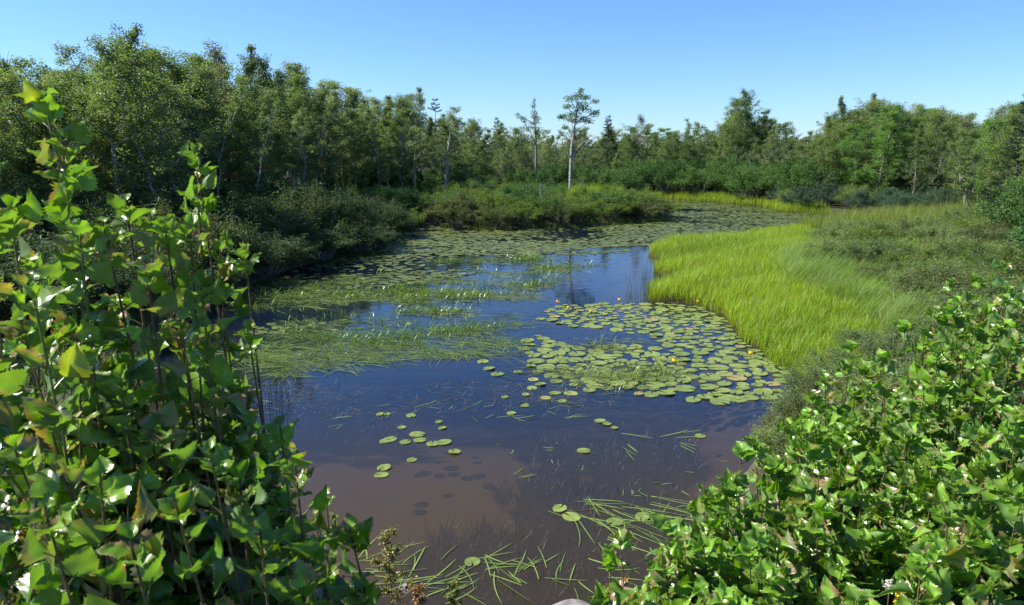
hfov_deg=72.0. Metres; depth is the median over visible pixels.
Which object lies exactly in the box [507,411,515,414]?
lily pad
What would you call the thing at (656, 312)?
lily pad
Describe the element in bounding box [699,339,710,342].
lily pad
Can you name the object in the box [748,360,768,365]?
lily pad
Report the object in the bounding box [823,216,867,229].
sweet gale shrub
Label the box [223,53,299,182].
airy tree
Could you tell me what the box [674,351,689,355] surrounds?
lily pad
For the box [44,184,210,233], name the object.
tall bush
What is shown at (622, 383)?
lily pad
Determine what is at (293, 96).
crooked birch tree
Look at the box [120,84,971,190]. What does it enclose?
wood
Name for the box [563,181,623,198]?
bank top grass
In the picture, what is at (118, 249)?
tall bush
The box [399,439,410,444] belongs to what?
lily pad
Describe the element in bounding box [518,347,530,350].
lily pad
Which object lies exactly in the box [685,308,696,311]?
lily pad
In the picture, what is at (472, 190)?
bog shrub
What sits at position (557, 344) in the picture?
lily pad
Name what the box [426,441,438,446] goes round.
lily pad
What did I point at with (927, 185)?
blue green shrub
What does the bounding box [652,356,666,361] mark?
lily pad
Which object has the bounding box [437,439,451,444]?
lily pad
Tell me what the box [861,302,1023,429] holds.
undergrowth
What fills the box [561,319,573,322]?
lily pad
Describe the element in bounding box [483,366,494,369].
lily pad
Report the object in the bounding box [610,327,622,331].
lily pad
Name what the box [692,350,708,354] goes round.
lily pad
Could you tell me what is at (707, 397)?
lily pad
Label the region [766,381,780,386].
lily pad
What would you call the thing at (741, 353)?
lily pad
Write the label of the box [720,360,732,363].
lily pad
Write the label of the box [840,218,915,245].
bog shrub
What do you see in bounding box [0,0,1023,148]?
sky
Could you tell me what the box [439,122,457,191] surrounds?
dead tree
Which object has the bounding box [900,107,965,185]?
broadleaf tree
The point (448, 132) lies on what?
airy tree
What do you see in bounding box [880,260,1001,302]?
leatherleaf shrub
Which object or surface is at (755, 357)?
lily pad
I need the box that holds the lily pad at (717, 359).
[708,357,721,361]
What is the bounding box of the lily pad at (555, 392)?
[549,391,561,394]
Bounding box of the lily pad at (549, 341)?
[543,340,555,342]
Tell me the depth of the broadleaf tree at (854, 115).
45.01 m
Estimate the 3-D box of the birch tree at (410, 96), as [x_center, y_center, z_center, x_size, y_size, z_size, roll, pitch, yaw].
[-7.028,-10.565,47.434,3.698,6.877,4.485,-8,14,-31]
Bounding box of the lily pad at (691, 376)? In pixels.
[686,374,699,378]
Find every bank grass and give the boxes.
[0,294,340,604]
[393,212,669,233]
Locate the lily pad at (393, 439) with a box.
[383,436,396,442]
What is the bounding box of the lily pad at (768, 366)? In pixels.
[763,365,774,368]
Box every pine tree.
[421,99,460,158]
[746,112,776,163]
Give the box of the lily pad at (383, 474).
[374,472,388,477]
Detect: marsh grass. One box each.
[645,213,900,383]
[797,197,983,228]
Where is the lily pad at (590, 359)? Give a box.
[584,357,594,360]
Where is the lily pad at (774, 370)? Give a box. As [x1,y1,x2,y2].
[765,368,778,372]
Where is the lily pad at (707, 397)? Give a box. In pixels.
[696,394,713,399]
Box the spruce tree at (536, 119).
[515,98,545,178]
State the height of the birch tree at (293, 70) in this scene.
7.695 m
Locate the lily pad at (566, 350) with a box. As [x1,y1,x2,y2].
[559,348,570,352]
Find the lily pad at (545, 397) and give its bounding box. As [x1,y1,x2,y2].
[540,396,550,399]
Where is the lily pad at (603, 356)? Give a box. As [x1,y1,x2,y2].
[595,354,616,359]
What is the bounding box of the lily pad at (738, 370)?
[733,368,744,371]
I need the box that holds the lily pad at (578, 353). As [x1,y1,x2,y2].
[568,351,585,356]
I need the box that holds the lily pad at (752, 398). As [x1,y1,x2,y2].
[741,395,759,400]
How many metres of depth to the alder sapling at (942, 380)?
2.63 m
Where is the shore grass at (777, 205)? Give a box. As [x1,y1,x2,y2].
[634,188,830,214]
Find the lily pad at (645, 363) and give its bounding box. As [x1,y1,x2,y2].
[637,361,652,365]
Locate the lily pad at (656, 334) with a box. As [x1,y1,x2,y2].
[649,333,662,335]
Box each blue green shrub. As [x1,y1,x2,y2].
[765,184,790,198]
[775,185,821,209]
[806,182,840,205]
[807,186,834,202]
[831,183,850,202]
[838,188,888,210]
[871,193,921,210]
[874,186,908,200]
[880,191,923,205]
[898,179,938,195]
[905,187,937,201]
[913,187,960,208]
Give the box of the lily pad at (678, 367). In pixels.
[674,365,683,369]
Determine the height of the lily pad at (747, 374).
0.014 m
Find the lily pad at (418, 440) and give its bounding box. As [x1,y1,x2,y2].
[413,437,425,442]
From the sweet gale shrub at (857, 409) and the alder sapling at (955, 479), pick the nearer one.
the alder sapling at (955, 479)
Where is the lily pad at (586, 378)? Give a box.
[581,377,599,382]
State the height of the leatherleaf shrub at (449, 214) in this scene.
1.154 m
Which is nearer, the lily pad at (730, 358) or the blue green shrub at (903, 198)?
the lily pad at (730, 358)
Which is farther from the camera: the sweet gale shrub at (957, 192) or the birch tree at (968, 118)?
the birch tree at (968, 118)
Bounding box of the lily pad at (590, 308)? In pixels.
[585,307,597,310]
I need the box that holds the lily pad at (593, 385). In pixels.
[586,383,603,388]
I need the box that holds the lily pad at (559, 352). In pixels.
[549,350,565,355]
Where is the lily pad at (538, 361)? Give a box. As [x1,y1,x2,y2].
[527,358,544,363]
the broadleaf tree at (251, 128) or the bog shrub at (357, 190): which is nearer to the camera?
the broadleaf tree at (251, 128)
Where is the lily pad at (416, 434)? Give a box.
[409,431,425,437]
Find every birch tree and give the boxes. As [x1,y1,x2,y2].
[0,104,101,207]
[1,85,60,192]
[28,57,69,103]
[53,69,86,157]
[109,55,188,179]
[115,84,246,202]
[142,52,206,170]
[152,79,294,198]
[156,58,282,180]
[180,64,238,191]
[189,38,247,176]
[234,87,294,184]
[235,44,286,179]
[265,74,320,186]
[277,60,325,191]
[281,62,311,186]
[284,85,344,185]
[288,107,321,188]
[308,78,367,188]
[319,90,348,188]
[322,85,380,188]
[351,108,380,185]
[353,102,387,161]
[358,96,394,162]
[360,111,400,188]
[366,119,404,187]
[382,93,429,170]
[406,86,430,170]
[430,117,459,163]
[434,113,449,156]
[436,135,480,177]
[440,115,471,169]
[450,120,490,168]
[462,140,513,183]
[474,127,509,166]
[477,138,492,176]
[486,134,516,177]
[491,123,512,167]
[511,136,529,177]
[529,128,567,167]
[531,127,588,162]
[537,150,553,171]
[557,139,573,164]
[562,127,591,165]
[596,126,616,167]
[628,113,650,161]
[683,119,737,162]
[686,136,715,187]
[702,129,717,156]
[728,136,762,191]
[730,109,778,160]
[756,133,786,193]
[772,122,801,160]
[772,137,803,165]
[773,119,834,161]
[785,137,810,164]
[803,131,819,162]
[853,103,908,166]
[876,119,955,187]
[898,102,927,164]
[943,111,982,183]
[946,129,1023,212]
[954,124,1000,190]
[983,104,1011,175]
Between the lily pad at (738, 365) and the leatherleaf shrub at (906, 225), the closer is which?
the lily pad at (738, 365)
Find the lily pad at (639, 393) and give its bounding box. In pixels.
[634,391,643,395]
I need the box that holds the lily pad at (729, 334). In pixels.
[724,333,736,336]
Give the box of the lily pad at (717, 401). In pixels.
[710,398,729,405]
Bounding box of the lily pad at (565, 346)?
[561,345,573,348]
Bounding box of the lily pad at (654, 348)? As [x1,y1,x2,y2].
[648,346,662,350]
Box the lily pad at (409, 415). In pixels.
[406,413,415,417]
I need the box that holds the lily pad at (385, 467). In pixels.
[377,464,390,470]
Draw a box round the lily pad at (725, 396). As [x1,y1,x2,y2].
[718,394,739,401]
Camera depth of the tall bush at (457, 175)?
41.99 m
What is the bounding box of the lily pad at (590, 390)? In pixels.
[583,387,595,392]
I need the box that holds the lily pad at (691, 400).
[686,396,700,402]
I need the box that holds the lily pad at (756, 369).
[750,367,761,370]
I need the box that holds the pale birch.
[405,127,425,188]
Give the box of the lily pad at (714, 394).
[707,392,722,395]
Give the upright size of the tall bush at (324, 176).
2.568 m
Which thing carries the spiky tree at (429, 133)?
on the ground at (430, 488)
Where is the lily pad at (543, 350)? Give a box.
[537,348,552,352]
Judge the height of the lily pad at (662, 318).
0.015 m
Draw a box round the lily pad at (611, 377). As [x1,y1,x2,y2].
[604,375,618,379]
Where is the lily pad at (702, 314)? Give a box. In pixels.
[695,313,707,316]
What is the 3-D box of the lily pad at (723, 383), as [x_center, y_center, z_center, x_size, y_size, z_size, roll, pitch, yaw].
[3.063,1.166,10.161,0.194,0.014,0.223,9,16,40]
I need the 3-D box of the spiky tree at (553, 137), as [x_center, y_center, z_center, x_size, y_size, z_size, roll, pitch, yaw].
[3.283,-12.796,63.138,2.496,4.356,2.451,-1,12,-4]
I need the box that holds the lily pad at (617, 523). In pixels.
[607,517,623,526]
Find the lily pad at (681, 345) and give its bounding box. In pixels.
[675,343,687,346]
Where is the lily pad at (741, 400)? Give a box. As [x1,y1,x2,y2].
[728,396,747,402]
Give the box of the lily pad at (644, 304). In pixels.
[639,303,651,305]
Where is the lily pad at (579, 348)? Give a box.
[572,346,585,350]
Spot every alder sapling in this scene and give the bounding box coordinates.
[662,473,765,603]
[834,403,986,581]
[858,470,1015,604]
[868,316,969,488]
[894,304,1010,510]
[897,524,1023,604]
[915,461,1023,604]
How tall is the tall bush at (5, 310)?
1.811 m
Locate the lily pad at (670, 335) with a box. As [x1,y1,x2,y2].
[664,334,675,337]
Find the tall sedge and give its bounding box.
[762,217,1015,346]
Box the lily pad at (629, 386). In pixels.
[622,384,633,388]
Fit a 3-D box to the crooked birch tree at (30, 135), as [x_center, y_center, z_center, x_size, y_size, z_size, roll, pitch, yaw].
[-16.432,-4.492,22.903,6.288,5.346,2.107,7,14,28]
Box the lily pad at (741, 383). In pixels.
[737,382,749,385]
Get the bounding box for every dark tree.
[0,52,37,205]
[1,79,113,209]
[3,65,110,198]
[28,55,91,169]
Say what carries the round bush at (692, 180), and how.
on the ground at (430, 488)
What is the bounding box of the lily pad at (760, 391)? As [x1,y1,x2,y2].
[753,388,772,394]
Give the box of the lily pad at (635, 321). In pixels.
[630,319,641,323]
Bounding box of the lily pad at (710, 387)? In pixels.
[700,384,718,389]
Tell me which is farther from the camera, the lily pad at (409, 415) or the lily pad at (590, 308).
the lily pad at (590, 308)
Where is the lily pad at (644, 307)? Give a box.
[639,306,651,308]
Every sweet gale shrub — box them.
[741,410,801,463]
[754,384,820,421]
[771,188,809,202]
[778,363,861,395]
[787,234,867,265]
[789,346,879,382]
[803,222,870,236]
[810,225,869,244]
[810,382,909,424]
[814,405,880,437]
[819,374,908,404]
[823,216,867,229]
[824,234,912,266]
[832,188,874,207]
[832,357,909,387]
[833,325,894,356]
[835,183,875,201]
[848,220,900,227]
[850,328,937,366]
[860,237,913,248]
[867,185,898,205]
[884,252,989,292]
[884,312,947,337]
[885,363,964,396]
[888,212,950,228]
[892,285,1023,327]
[894,326,964,355]
[895,186,915,195]
[895,353,952,377]
[898,221,984,246]
[913,232,981,250]
[922,186,963,201]
[930,259,1012,284]
[939,204,995,219]
[941,215,979,224]
[943,195,997,209]
[955,238,1022,259]
[957,273,1023,300]
[961,194,1005,207]
[968,218,1014,228]
[978,241,1023,268]
[987,226,1021,249]
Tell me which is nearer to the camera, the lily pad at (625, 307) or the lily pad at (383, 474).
the lily pad at (383, 474)
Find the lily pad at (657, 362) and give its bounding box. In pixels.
[654,361,665,365]
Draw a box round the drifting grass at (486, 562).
[329,389,734,603]
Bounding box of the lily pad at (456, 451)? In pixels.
[448,449,460,453]
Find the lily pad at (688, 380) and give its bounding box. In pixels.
[677,378,690,382]
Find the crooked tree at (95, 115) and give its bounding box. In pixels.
[63,87,154,207]
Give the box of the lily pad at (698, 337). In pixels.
[693,335,703,338]
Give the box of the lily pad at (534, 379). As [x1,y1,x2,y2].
[528,377,538,381]
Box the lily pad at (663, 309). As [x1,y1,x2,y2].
[656,308,668,311]
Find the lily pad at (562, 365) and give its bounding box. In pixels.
[557,364,569,368]
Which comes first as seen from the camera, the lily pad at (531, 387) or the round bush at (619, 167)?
the lily pad at (531, 387)
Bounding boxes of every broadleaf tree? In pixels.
[2,65,42,190]
[58,75,125,191]
[74,35,159,197]
[89,33,197,178]
[166,42,242,171]
[208,60,242,141]
[228,97,289,195]
[326,103,381,186]
[378,93,434,172]
[502,124,532,173]
[582,153,602,173]
[611,132,640,167]
[619,124,648,163]
[653,141,672,167]
[675,141,699,189]
[707,121,741,162]
[710,92,762,156]
[712,108,744,156]
[726,111,761,165]
[786,141,814,167]
[821,104,875,169]
[852,96,881,155]
[858,100,928,182]
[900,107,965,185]
[903,105,963,171]
[929,109,976,171]
[931,123,979,187]
[938,124,988,204]
[963,118,1014,194]
[977,111,1023,209]
[980,100,1023,207]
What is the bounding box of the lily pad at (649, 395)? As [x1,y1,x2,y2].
[644,391,658,397]
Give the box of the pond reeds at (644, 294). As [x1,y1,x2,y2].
[611,263,660,317]
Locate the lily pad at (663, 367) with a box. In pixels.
[651,365,666,369]
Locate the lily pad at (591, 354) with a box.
[587,353,595,356]
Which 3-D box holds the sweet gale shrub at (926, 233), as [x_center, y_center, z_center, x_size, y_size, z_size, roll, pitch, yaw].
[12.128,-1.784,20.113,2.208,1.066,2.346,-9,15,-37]
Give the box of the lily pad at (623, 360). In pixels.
[616,359,627,362]
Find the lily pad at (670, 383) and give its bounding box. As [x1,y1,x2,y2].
[665,380,678,386]
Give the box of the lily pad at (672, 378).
[658,376,675,381]
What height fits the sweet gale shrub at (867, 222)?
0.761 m
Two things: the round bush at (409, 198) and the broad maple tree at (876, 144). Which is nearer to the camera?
the round bush at (409, 198)
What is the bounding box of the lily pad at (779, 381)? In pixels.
[774,378,788,383]
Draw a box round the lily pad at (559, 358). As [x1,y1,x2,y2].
[554,356,568,360]
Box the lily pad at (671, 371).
[661,369,675,373]
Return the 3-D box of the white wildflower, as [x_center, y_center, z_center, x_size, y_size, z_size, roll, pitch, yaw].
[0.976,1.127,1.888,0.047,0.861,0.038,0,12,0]
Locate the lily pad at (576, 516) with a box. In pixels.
[562,512,580,521]
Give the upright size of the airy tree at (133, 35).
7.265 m
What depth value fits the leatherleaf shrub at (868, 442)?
6.46 m
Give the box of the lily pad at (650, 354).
[644,351,660,356]
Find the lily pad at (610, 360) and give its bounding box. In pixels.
[604,359,614,362]
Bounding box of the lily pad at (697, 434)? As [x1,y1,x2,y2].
[694,433,705,438]
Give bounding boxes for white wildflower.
[883,579,894,604]
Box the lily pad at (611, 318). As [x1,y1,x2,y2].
[605,317,617,319]
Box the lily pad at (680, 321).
[673,320,687,323]
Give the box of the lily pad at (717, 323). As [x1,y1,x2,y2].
[711,322,722,324]
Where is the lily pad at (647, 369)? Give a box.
[637,366,649,370]
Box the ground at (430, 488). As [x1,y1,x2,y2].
[0,150,1021,604]
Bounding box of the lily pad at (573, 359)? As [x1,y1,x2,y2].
[568,357,584,362]
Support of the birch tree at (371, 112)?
on the ground at (430, 488)
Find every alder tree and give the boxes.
[1,55,124,196]
[38,41,189,174]
[51,79,187,204]
[230,74,325,183]
[283,81,349,189]
[318,98,378,171]
[409,132,453,182]
[412,106,472,166]
[513,131,556,171]
[520,129,557,170]
[557,144,582,163]
[562,139,594,167]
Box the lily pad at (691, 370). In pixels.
[684,368,697,371]
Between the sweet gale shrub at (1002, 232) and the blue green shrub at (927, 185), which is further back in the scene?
the blue green shrub at (927, 185)
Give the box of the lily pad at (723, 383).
[717,381,731,385]
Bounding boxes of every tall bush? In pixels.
[0,174,96,238]
[0,214,170,297]
[0,215,56,275]
[0,252,58,321]
[1,228,176,325]
[28,216,217,270]
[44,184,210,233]
[73,188,137,205]
[128,227,235,273]
[131,175,221,204]
[131,194,194,211]
[173,174,278,213]
[177,216,275,278]
[212,193,315,240]
[215,166,295,197]
[235,228,323,276]
[238,175,309,203]
[239,173,337,221]
[251,221,326,258]
[262,199,340,229]
[268,178,332,194]
[291,216,369,260]
[298,166,346,189]
[298,186,390,231]
[308,178,375,207]
[322,208,359,237]
[329,220,405,254]
[331,163,396,189]
[347,186,389,201]
[362,162,405,185]
[362,193,415,229]
[364,193,405,211]
[367,201,418,236]
[430,163,485,185]
[431,156,470,180]
[473,173,512,186]
[474,156,507,181]
[491,164,517,180]
[553,158,584,170]
[851,170,912,190]
[912,167,975,192]
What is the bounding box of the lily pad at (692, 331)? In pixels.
[685,330,698,333]
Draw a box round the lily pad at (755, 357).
[743,354,762,359]
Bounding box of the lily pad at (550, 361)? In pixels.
[546,359,559,363]
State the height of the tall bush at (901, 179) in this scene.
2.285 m
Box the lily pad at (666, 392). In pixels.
[657,390,675,394]
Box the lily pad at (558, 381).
[551,379,562,383]
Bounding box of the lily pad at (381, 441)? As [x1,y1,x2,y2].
[379,438,390,443]
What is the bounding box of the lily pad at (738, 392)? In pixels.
[730,389,743,394]
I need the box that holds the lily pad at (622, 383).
[607,380,625,385]
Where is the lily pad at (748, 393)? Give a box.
[744,391,754,394]
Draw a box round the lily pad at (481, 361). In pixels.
[477,359,488,363]
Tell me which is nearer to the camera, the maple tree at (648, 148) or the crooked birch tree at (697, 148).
the crooked birch tree at (697, 148)
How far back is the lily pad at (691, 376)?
10.47 m
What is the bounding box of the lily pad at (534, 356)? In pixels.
[528,353,539,357]
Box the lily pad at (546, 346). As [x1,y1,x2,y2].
[541,344,554,347]
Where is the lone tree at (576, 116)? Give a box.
[557,87,599,189]
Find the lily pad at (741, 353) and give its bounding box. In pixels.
[733,351,746,355]
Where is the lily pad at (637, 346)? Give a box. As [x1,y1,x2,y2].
[629,344,642,348]
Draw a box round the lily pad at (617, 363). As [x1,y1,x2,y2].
[612,362,624,366]
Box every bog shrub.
[326,182,363,192]
[393,182,417,194]
[404,207,427,229]
[410,191,451,212]
[417,184,441,198]
[426,182,472,199]
[442,178,484,196]
[471,185,514,209]
[486,176,517,191]
[489,197,532,216]
[504,200,545,225]
[518,192,554,220]
[541,191,581,206]
[555,193,582,216]
[555,197,601,222]
[565,175,592,187]
[575,196,593,209]
[591,197,633,219]
[594,181,623,195]
[595,191,638,216]
[612,189,644,213]
[624,186,666,204]
[634,188,660,198]
[654,198,684,215]
[798,237,865,248]
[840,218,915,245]
[880,240,946,269]
[935,241,1013,263]
[941,212,996,231]
[951,245,1023,281]
[966,270,1023,291]
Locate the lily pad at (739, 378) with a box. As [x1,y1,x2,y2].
[727,375,746,380]
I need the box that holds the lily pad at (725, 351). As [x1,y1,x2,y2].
[719,349,733,353]
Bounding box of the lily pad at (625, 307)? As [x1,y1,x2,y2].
[620,306,630,309]
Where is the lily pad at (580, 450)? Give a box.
[577,448,590,452]
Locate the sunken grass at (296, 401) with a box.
[258,300,614,432]
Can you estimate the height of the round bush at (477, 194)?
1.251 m
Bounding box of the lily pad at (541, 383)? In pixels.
[535,382,545,385]
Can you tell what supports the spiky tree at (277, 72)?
on the ground at (430, 488)
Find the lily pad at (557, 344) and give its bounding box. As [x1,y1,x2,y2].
[552,342,565,345]
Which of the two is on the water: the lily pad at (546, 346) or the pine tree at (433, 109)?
the lily pad at (546, 346)
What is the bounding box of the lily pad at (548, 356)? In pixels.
[543,354,553,357]
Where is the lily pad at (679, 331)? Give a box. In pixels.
[672,329,684,332]
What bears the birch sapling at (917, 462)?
on the ground at (430, 488)
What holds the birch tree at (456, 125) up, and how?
on the ground at (430, 488)
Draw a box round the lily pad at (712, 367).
[707,364,729,370]
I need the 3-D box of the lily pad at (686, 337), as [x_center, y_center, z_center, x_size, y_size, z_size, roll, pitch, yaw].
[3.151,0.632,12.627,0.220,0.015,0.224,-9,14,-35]
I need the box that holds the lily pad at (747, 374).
[737,372,751,376]
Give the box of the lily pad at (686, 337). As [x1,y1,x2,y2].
[681,336,693,339]
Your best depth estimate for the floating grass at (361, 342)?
12.10 m
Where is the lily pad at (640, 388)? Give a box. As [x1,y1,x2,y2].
[636,385,648,389]
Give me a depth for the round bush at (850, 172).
44.30 m
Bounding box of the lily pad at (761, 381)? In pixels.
[755,379,766,383]
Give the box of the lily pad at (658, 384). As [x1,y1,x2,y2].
[646,381,665,387]
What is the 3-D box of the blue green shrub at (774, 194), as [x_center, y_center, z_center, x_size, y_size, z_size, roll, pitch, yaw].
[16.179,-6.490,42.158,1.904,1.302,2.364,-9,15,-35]
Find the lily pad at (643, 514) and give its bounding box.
[635,512,649,519]
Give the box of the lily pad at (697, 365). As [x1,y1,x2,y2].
[691,363,707,367]
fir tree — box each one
[486,117,506,165]
[596,115,618,165]
[977,93,1023,209]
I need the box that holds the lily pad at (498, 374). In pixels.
[491,372,503,375]
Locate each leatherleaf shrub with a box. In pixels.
[1,191,94,244]
[78,185,166,224]
[124,198,252,254]
[135,250,195,301]
[136,181,229,222]
[176,254,249,301]
[177,208,262,239]
[214,197,262,217]
[260,180,344,229]
[303,210,337,236]
[337,211,394,246]
[395,205,417,213]
[415,203,444,224]
[428,189,486,211]
[438,203,472,227]
[456,204,497,223]
[460,181,488,193]
[466,206,523,229]
[537,190,569,198]
[541,202,579,226]
[625,201,664,219]
[634,196,664,211]
[749,405,816,434]
[759,431,823,469]
[771,388,822,418]
[781,368,842,403]
[814,415,882,453]
[851,260,913,283]
[856,218,922,238]
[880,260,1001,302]
[881,243,963,261]
[918,241,994,259]
[940,222,1007,241]
[945,224,1018,247]
[980,219,1021,249]
[1006,258,1023,278]
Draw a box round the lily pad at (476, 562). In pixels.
[465,557,479,566]
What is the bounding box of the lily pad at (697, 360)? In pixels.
[692,358,704,362]
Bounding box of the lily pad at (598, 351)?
[588,349,604,354]
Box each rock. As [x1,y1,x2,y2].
[397,583,413,599]
[553,599,590,604]
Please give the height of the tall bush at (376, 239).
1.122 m
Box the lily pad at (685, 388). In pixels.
[675,385,695,391]
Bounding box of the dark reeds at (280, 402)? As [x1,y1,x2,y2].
[240,367,291,414]
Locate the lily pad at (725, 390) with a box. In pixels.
[715,388,730,392]
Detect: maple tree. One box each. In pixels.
[0,66,51,201]
[0,99,40,208]
[22,73,153,208]
[60,38,188,195]
[75,69,146,189]
[79,32,233,208]
[151,51,275,194]
[173,60,285,189]
[201,60,239,181]
[588,128,624,168]
[614,136,633,165]
[640,132,659,164]
[643,127,677,164]
[653,130,689,166]
[663,131,699,163]
[683,121,719,162]
[793,122,853,183]
[819,101,872,158]
[825,123,885,188]
[850,103,916,204]
[853,97,933,169]
[858,126,911,187]
[898,108,940,172]
[959,117,1022,203]
[981,100,1022,207]
[994,136,1023,183]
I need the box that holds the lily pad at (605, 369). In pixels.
[590,367,612,372]
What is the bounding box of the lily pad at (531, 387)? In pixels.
[527,386,536,389]
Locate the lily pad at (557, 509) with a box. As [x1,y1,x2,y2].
[553,504,566,512]
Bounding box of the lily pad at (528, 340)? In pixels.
[520,338,533,342]
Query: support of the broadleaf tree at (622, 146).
on the ground at (430, 488)
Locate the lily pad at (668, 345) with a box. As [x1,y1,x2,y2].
[662,343,676,347]
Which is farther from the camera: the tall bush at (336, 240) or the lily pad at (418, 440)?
the tall bush at (336, 240)
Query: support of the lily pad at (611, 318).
on the water
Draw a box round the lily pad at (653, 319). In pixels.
[645,318,658,321]
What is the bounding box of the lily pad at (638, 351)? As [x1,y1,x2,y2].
[633,350,644,352]
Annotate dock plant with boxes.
[370,525,417,604]
[404,580,427,604]
[444,577,462,604]
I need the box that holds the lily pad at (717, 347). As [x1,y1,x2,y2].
[713,345,722,348]
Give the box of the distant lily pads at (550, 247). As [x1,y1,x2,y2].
[249,199,822,369]
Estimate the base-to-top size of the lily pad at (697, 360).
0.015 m
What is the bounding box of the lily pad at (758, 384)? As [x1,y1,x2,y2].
[751,383,763,386]
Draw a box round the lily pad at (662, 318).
[656,317,667,320]
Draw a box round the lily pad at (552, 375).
[544,373,558,378]
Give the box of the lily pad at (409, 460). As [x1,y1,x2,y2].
[407,457,416,462]
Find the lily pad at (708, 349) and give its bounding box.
[701,348,714,351]
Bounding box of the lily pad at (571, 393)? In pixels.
[564,391,577,395]
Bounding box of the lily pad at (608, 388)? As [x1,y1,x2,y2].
[602,386,613,390]
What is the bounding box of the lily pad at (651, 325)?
[646,324,656,327]
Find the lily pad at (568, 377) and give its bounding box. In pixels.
[561,374,574,378]
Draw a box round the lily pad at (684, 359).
[677,357,690,360]
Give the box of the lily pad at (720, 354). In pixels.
[715,352,726,356]
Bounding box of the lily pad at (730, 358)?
[723,356,738,360]
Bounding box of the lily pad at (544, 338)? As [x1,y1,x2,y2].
[537,336,549,339]
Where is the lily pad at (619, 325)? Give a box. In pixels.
[613,323,624,326]
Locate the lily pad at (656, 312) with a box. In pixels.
[650,311,661,314]
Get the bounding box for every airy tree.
[72,20,168,195]
[152,62,212,188]
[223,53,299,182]
[288,87,349,186]
[339,89,391,170]
[375,107,424,186]
[434,121,465,170]
[458,126,484,166]
[463,118,490,167]
[558,141,585,172]
[575,126,593,166]
[583,136,614,171]
[634,123,659,163]
[639,133,669,162]
[727,88,769,163]
[752,117,788,156]
[809,110,840,159]
[920,136,954,195]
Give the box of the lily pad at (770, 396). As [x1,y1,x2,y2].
[761,395,778,399]
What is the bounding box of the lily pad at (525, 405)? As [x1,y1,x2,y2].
[520,403,529,407]
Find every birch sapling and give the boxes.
[0,77,213,604]
[0,239,195,604]
[0,312,268,604]
[75,140,312,604]
[92,413,348,604]
[141,242,374,604]
[255,513,382,604]
[307,487,348,604]
[585,528,721,604]
[624,537,740,604]
[646,489,800,604]
[646,508,798,604]
[682,551,804,604]
[696,434,809,558]
[714,458,860,602]
[728,509,872,604]
[742,417,868,566]
[758,388,888,552]
[759,457,907,603]
[781,422,921,589]
[798,566,818,604]
[803,527,982,604]
[809,340,923,513]
[840,351,963,545]
[859,519,1023,604]
[888,385,1023,582]
[919,275,1017,440]
[933,341,1023,534]
[936,272,1023,486]
[951,255,1023,426]
[955,405,1023,597]
[975,292,1023,504]
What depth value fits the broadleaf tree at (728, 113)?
57.07 m
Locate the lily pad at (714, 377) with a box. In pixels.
[700,373,720,380]
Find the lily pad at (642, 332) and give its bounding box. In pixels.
[637,330,649,333]
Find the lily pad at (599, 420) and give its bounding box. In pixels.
[594,419,605,422]
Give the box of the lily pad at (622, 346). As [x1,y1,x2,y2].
[613,344,626,347]
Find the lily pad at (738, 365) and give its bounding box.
[729,363,747,368]
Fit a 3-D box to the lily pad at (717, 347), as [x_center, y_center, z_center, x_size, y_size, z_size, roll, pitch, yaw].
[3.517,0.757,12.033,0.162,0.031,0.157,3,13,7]
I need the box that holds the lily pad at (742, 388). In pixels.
[736,386,749,390]
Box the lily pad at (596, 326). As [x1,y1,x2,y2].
[589,325,603,328]
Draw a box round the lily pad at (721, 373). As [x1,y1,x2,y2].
[716,371,732,376]
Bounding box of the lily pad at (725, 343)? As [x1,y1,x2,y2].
[721,342,734,344]
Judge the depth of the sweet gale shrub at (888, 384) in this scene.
8.15 m
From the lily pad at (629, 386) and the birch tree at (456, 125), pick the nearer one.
the lily pad at (629, 386)
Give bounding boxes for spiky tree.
[0,59,34,189]
[268,68,303,166]
[357,95,412,166]
[407,116,445,178]
[544,135,559,167]
[599,128,624,164]
[607,150,620,175]
[703,143,722,191]
[757,125,784,162]
[802,115,837,167]
[831,95,856,166]
[840,92,878,164]
[889,123,934,196]
[1002,127,1023,189]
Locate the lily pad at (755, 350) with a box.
[748,349,761,351]
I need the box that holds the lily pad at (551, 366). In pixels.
[537,364,554,370]
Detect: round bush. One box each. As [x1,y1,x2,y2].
[343,192,398,204]
[358,183,404,194]
[370,185,439,212]
[386,168,447,189]
[401,168,430,187]
[419,181,461,194]
[436,190,484,204]
[448,163,493,182]
[450,177,497,191]
[494,181,545,192]
[495,182,547,204]
[499,172,544,183]
[504,167,534,181]
[510,181,553,194]
[510,192,571,216]
[517,180,554,187]
[530,159,580,185]
[546,184,590,196]
[549,182,568,188]
[560,163,599,180]
[566,165,623,187]
[581,188,640,214]
[597,164,649,191]
[606,162,647,183]
[612,156,661,190]
[636,154,690,193]
[658,163,704,191]
[666,164,725,194]
[688,156,721,189]
[694,151,743,190]
[700,156,761,194]
[712,163,773,198]
[750,158,784,169]
[750,162,806,198]
[757,159,805,192]
[770,154,846,194]
[829,161,869,184]
[848,161,912,183]
[897,171,928,187]
[970,172,1023,227]
[996,204,1023,249]
[1004,232,1023,259]
[1008,193,1023,225]
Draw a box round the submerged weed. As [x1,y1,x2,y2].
[250,378,713,604]
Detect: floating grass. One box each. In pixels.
[210,267,591,319]
[215,307,558,388]
[415,251,608,273]
[503,330,726,394]
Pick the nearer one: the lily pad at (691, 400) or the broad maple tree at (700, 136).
the lily pad at (691, 400)
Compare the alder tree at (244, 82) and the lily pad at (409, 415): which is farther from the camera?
the alder tree at (244, 82)
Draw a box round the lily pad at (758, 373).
[752,371,767,375]
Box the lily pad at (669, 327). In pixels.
[660,326,673,329]
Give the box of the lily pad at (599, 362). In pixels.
[591,360,607,364]

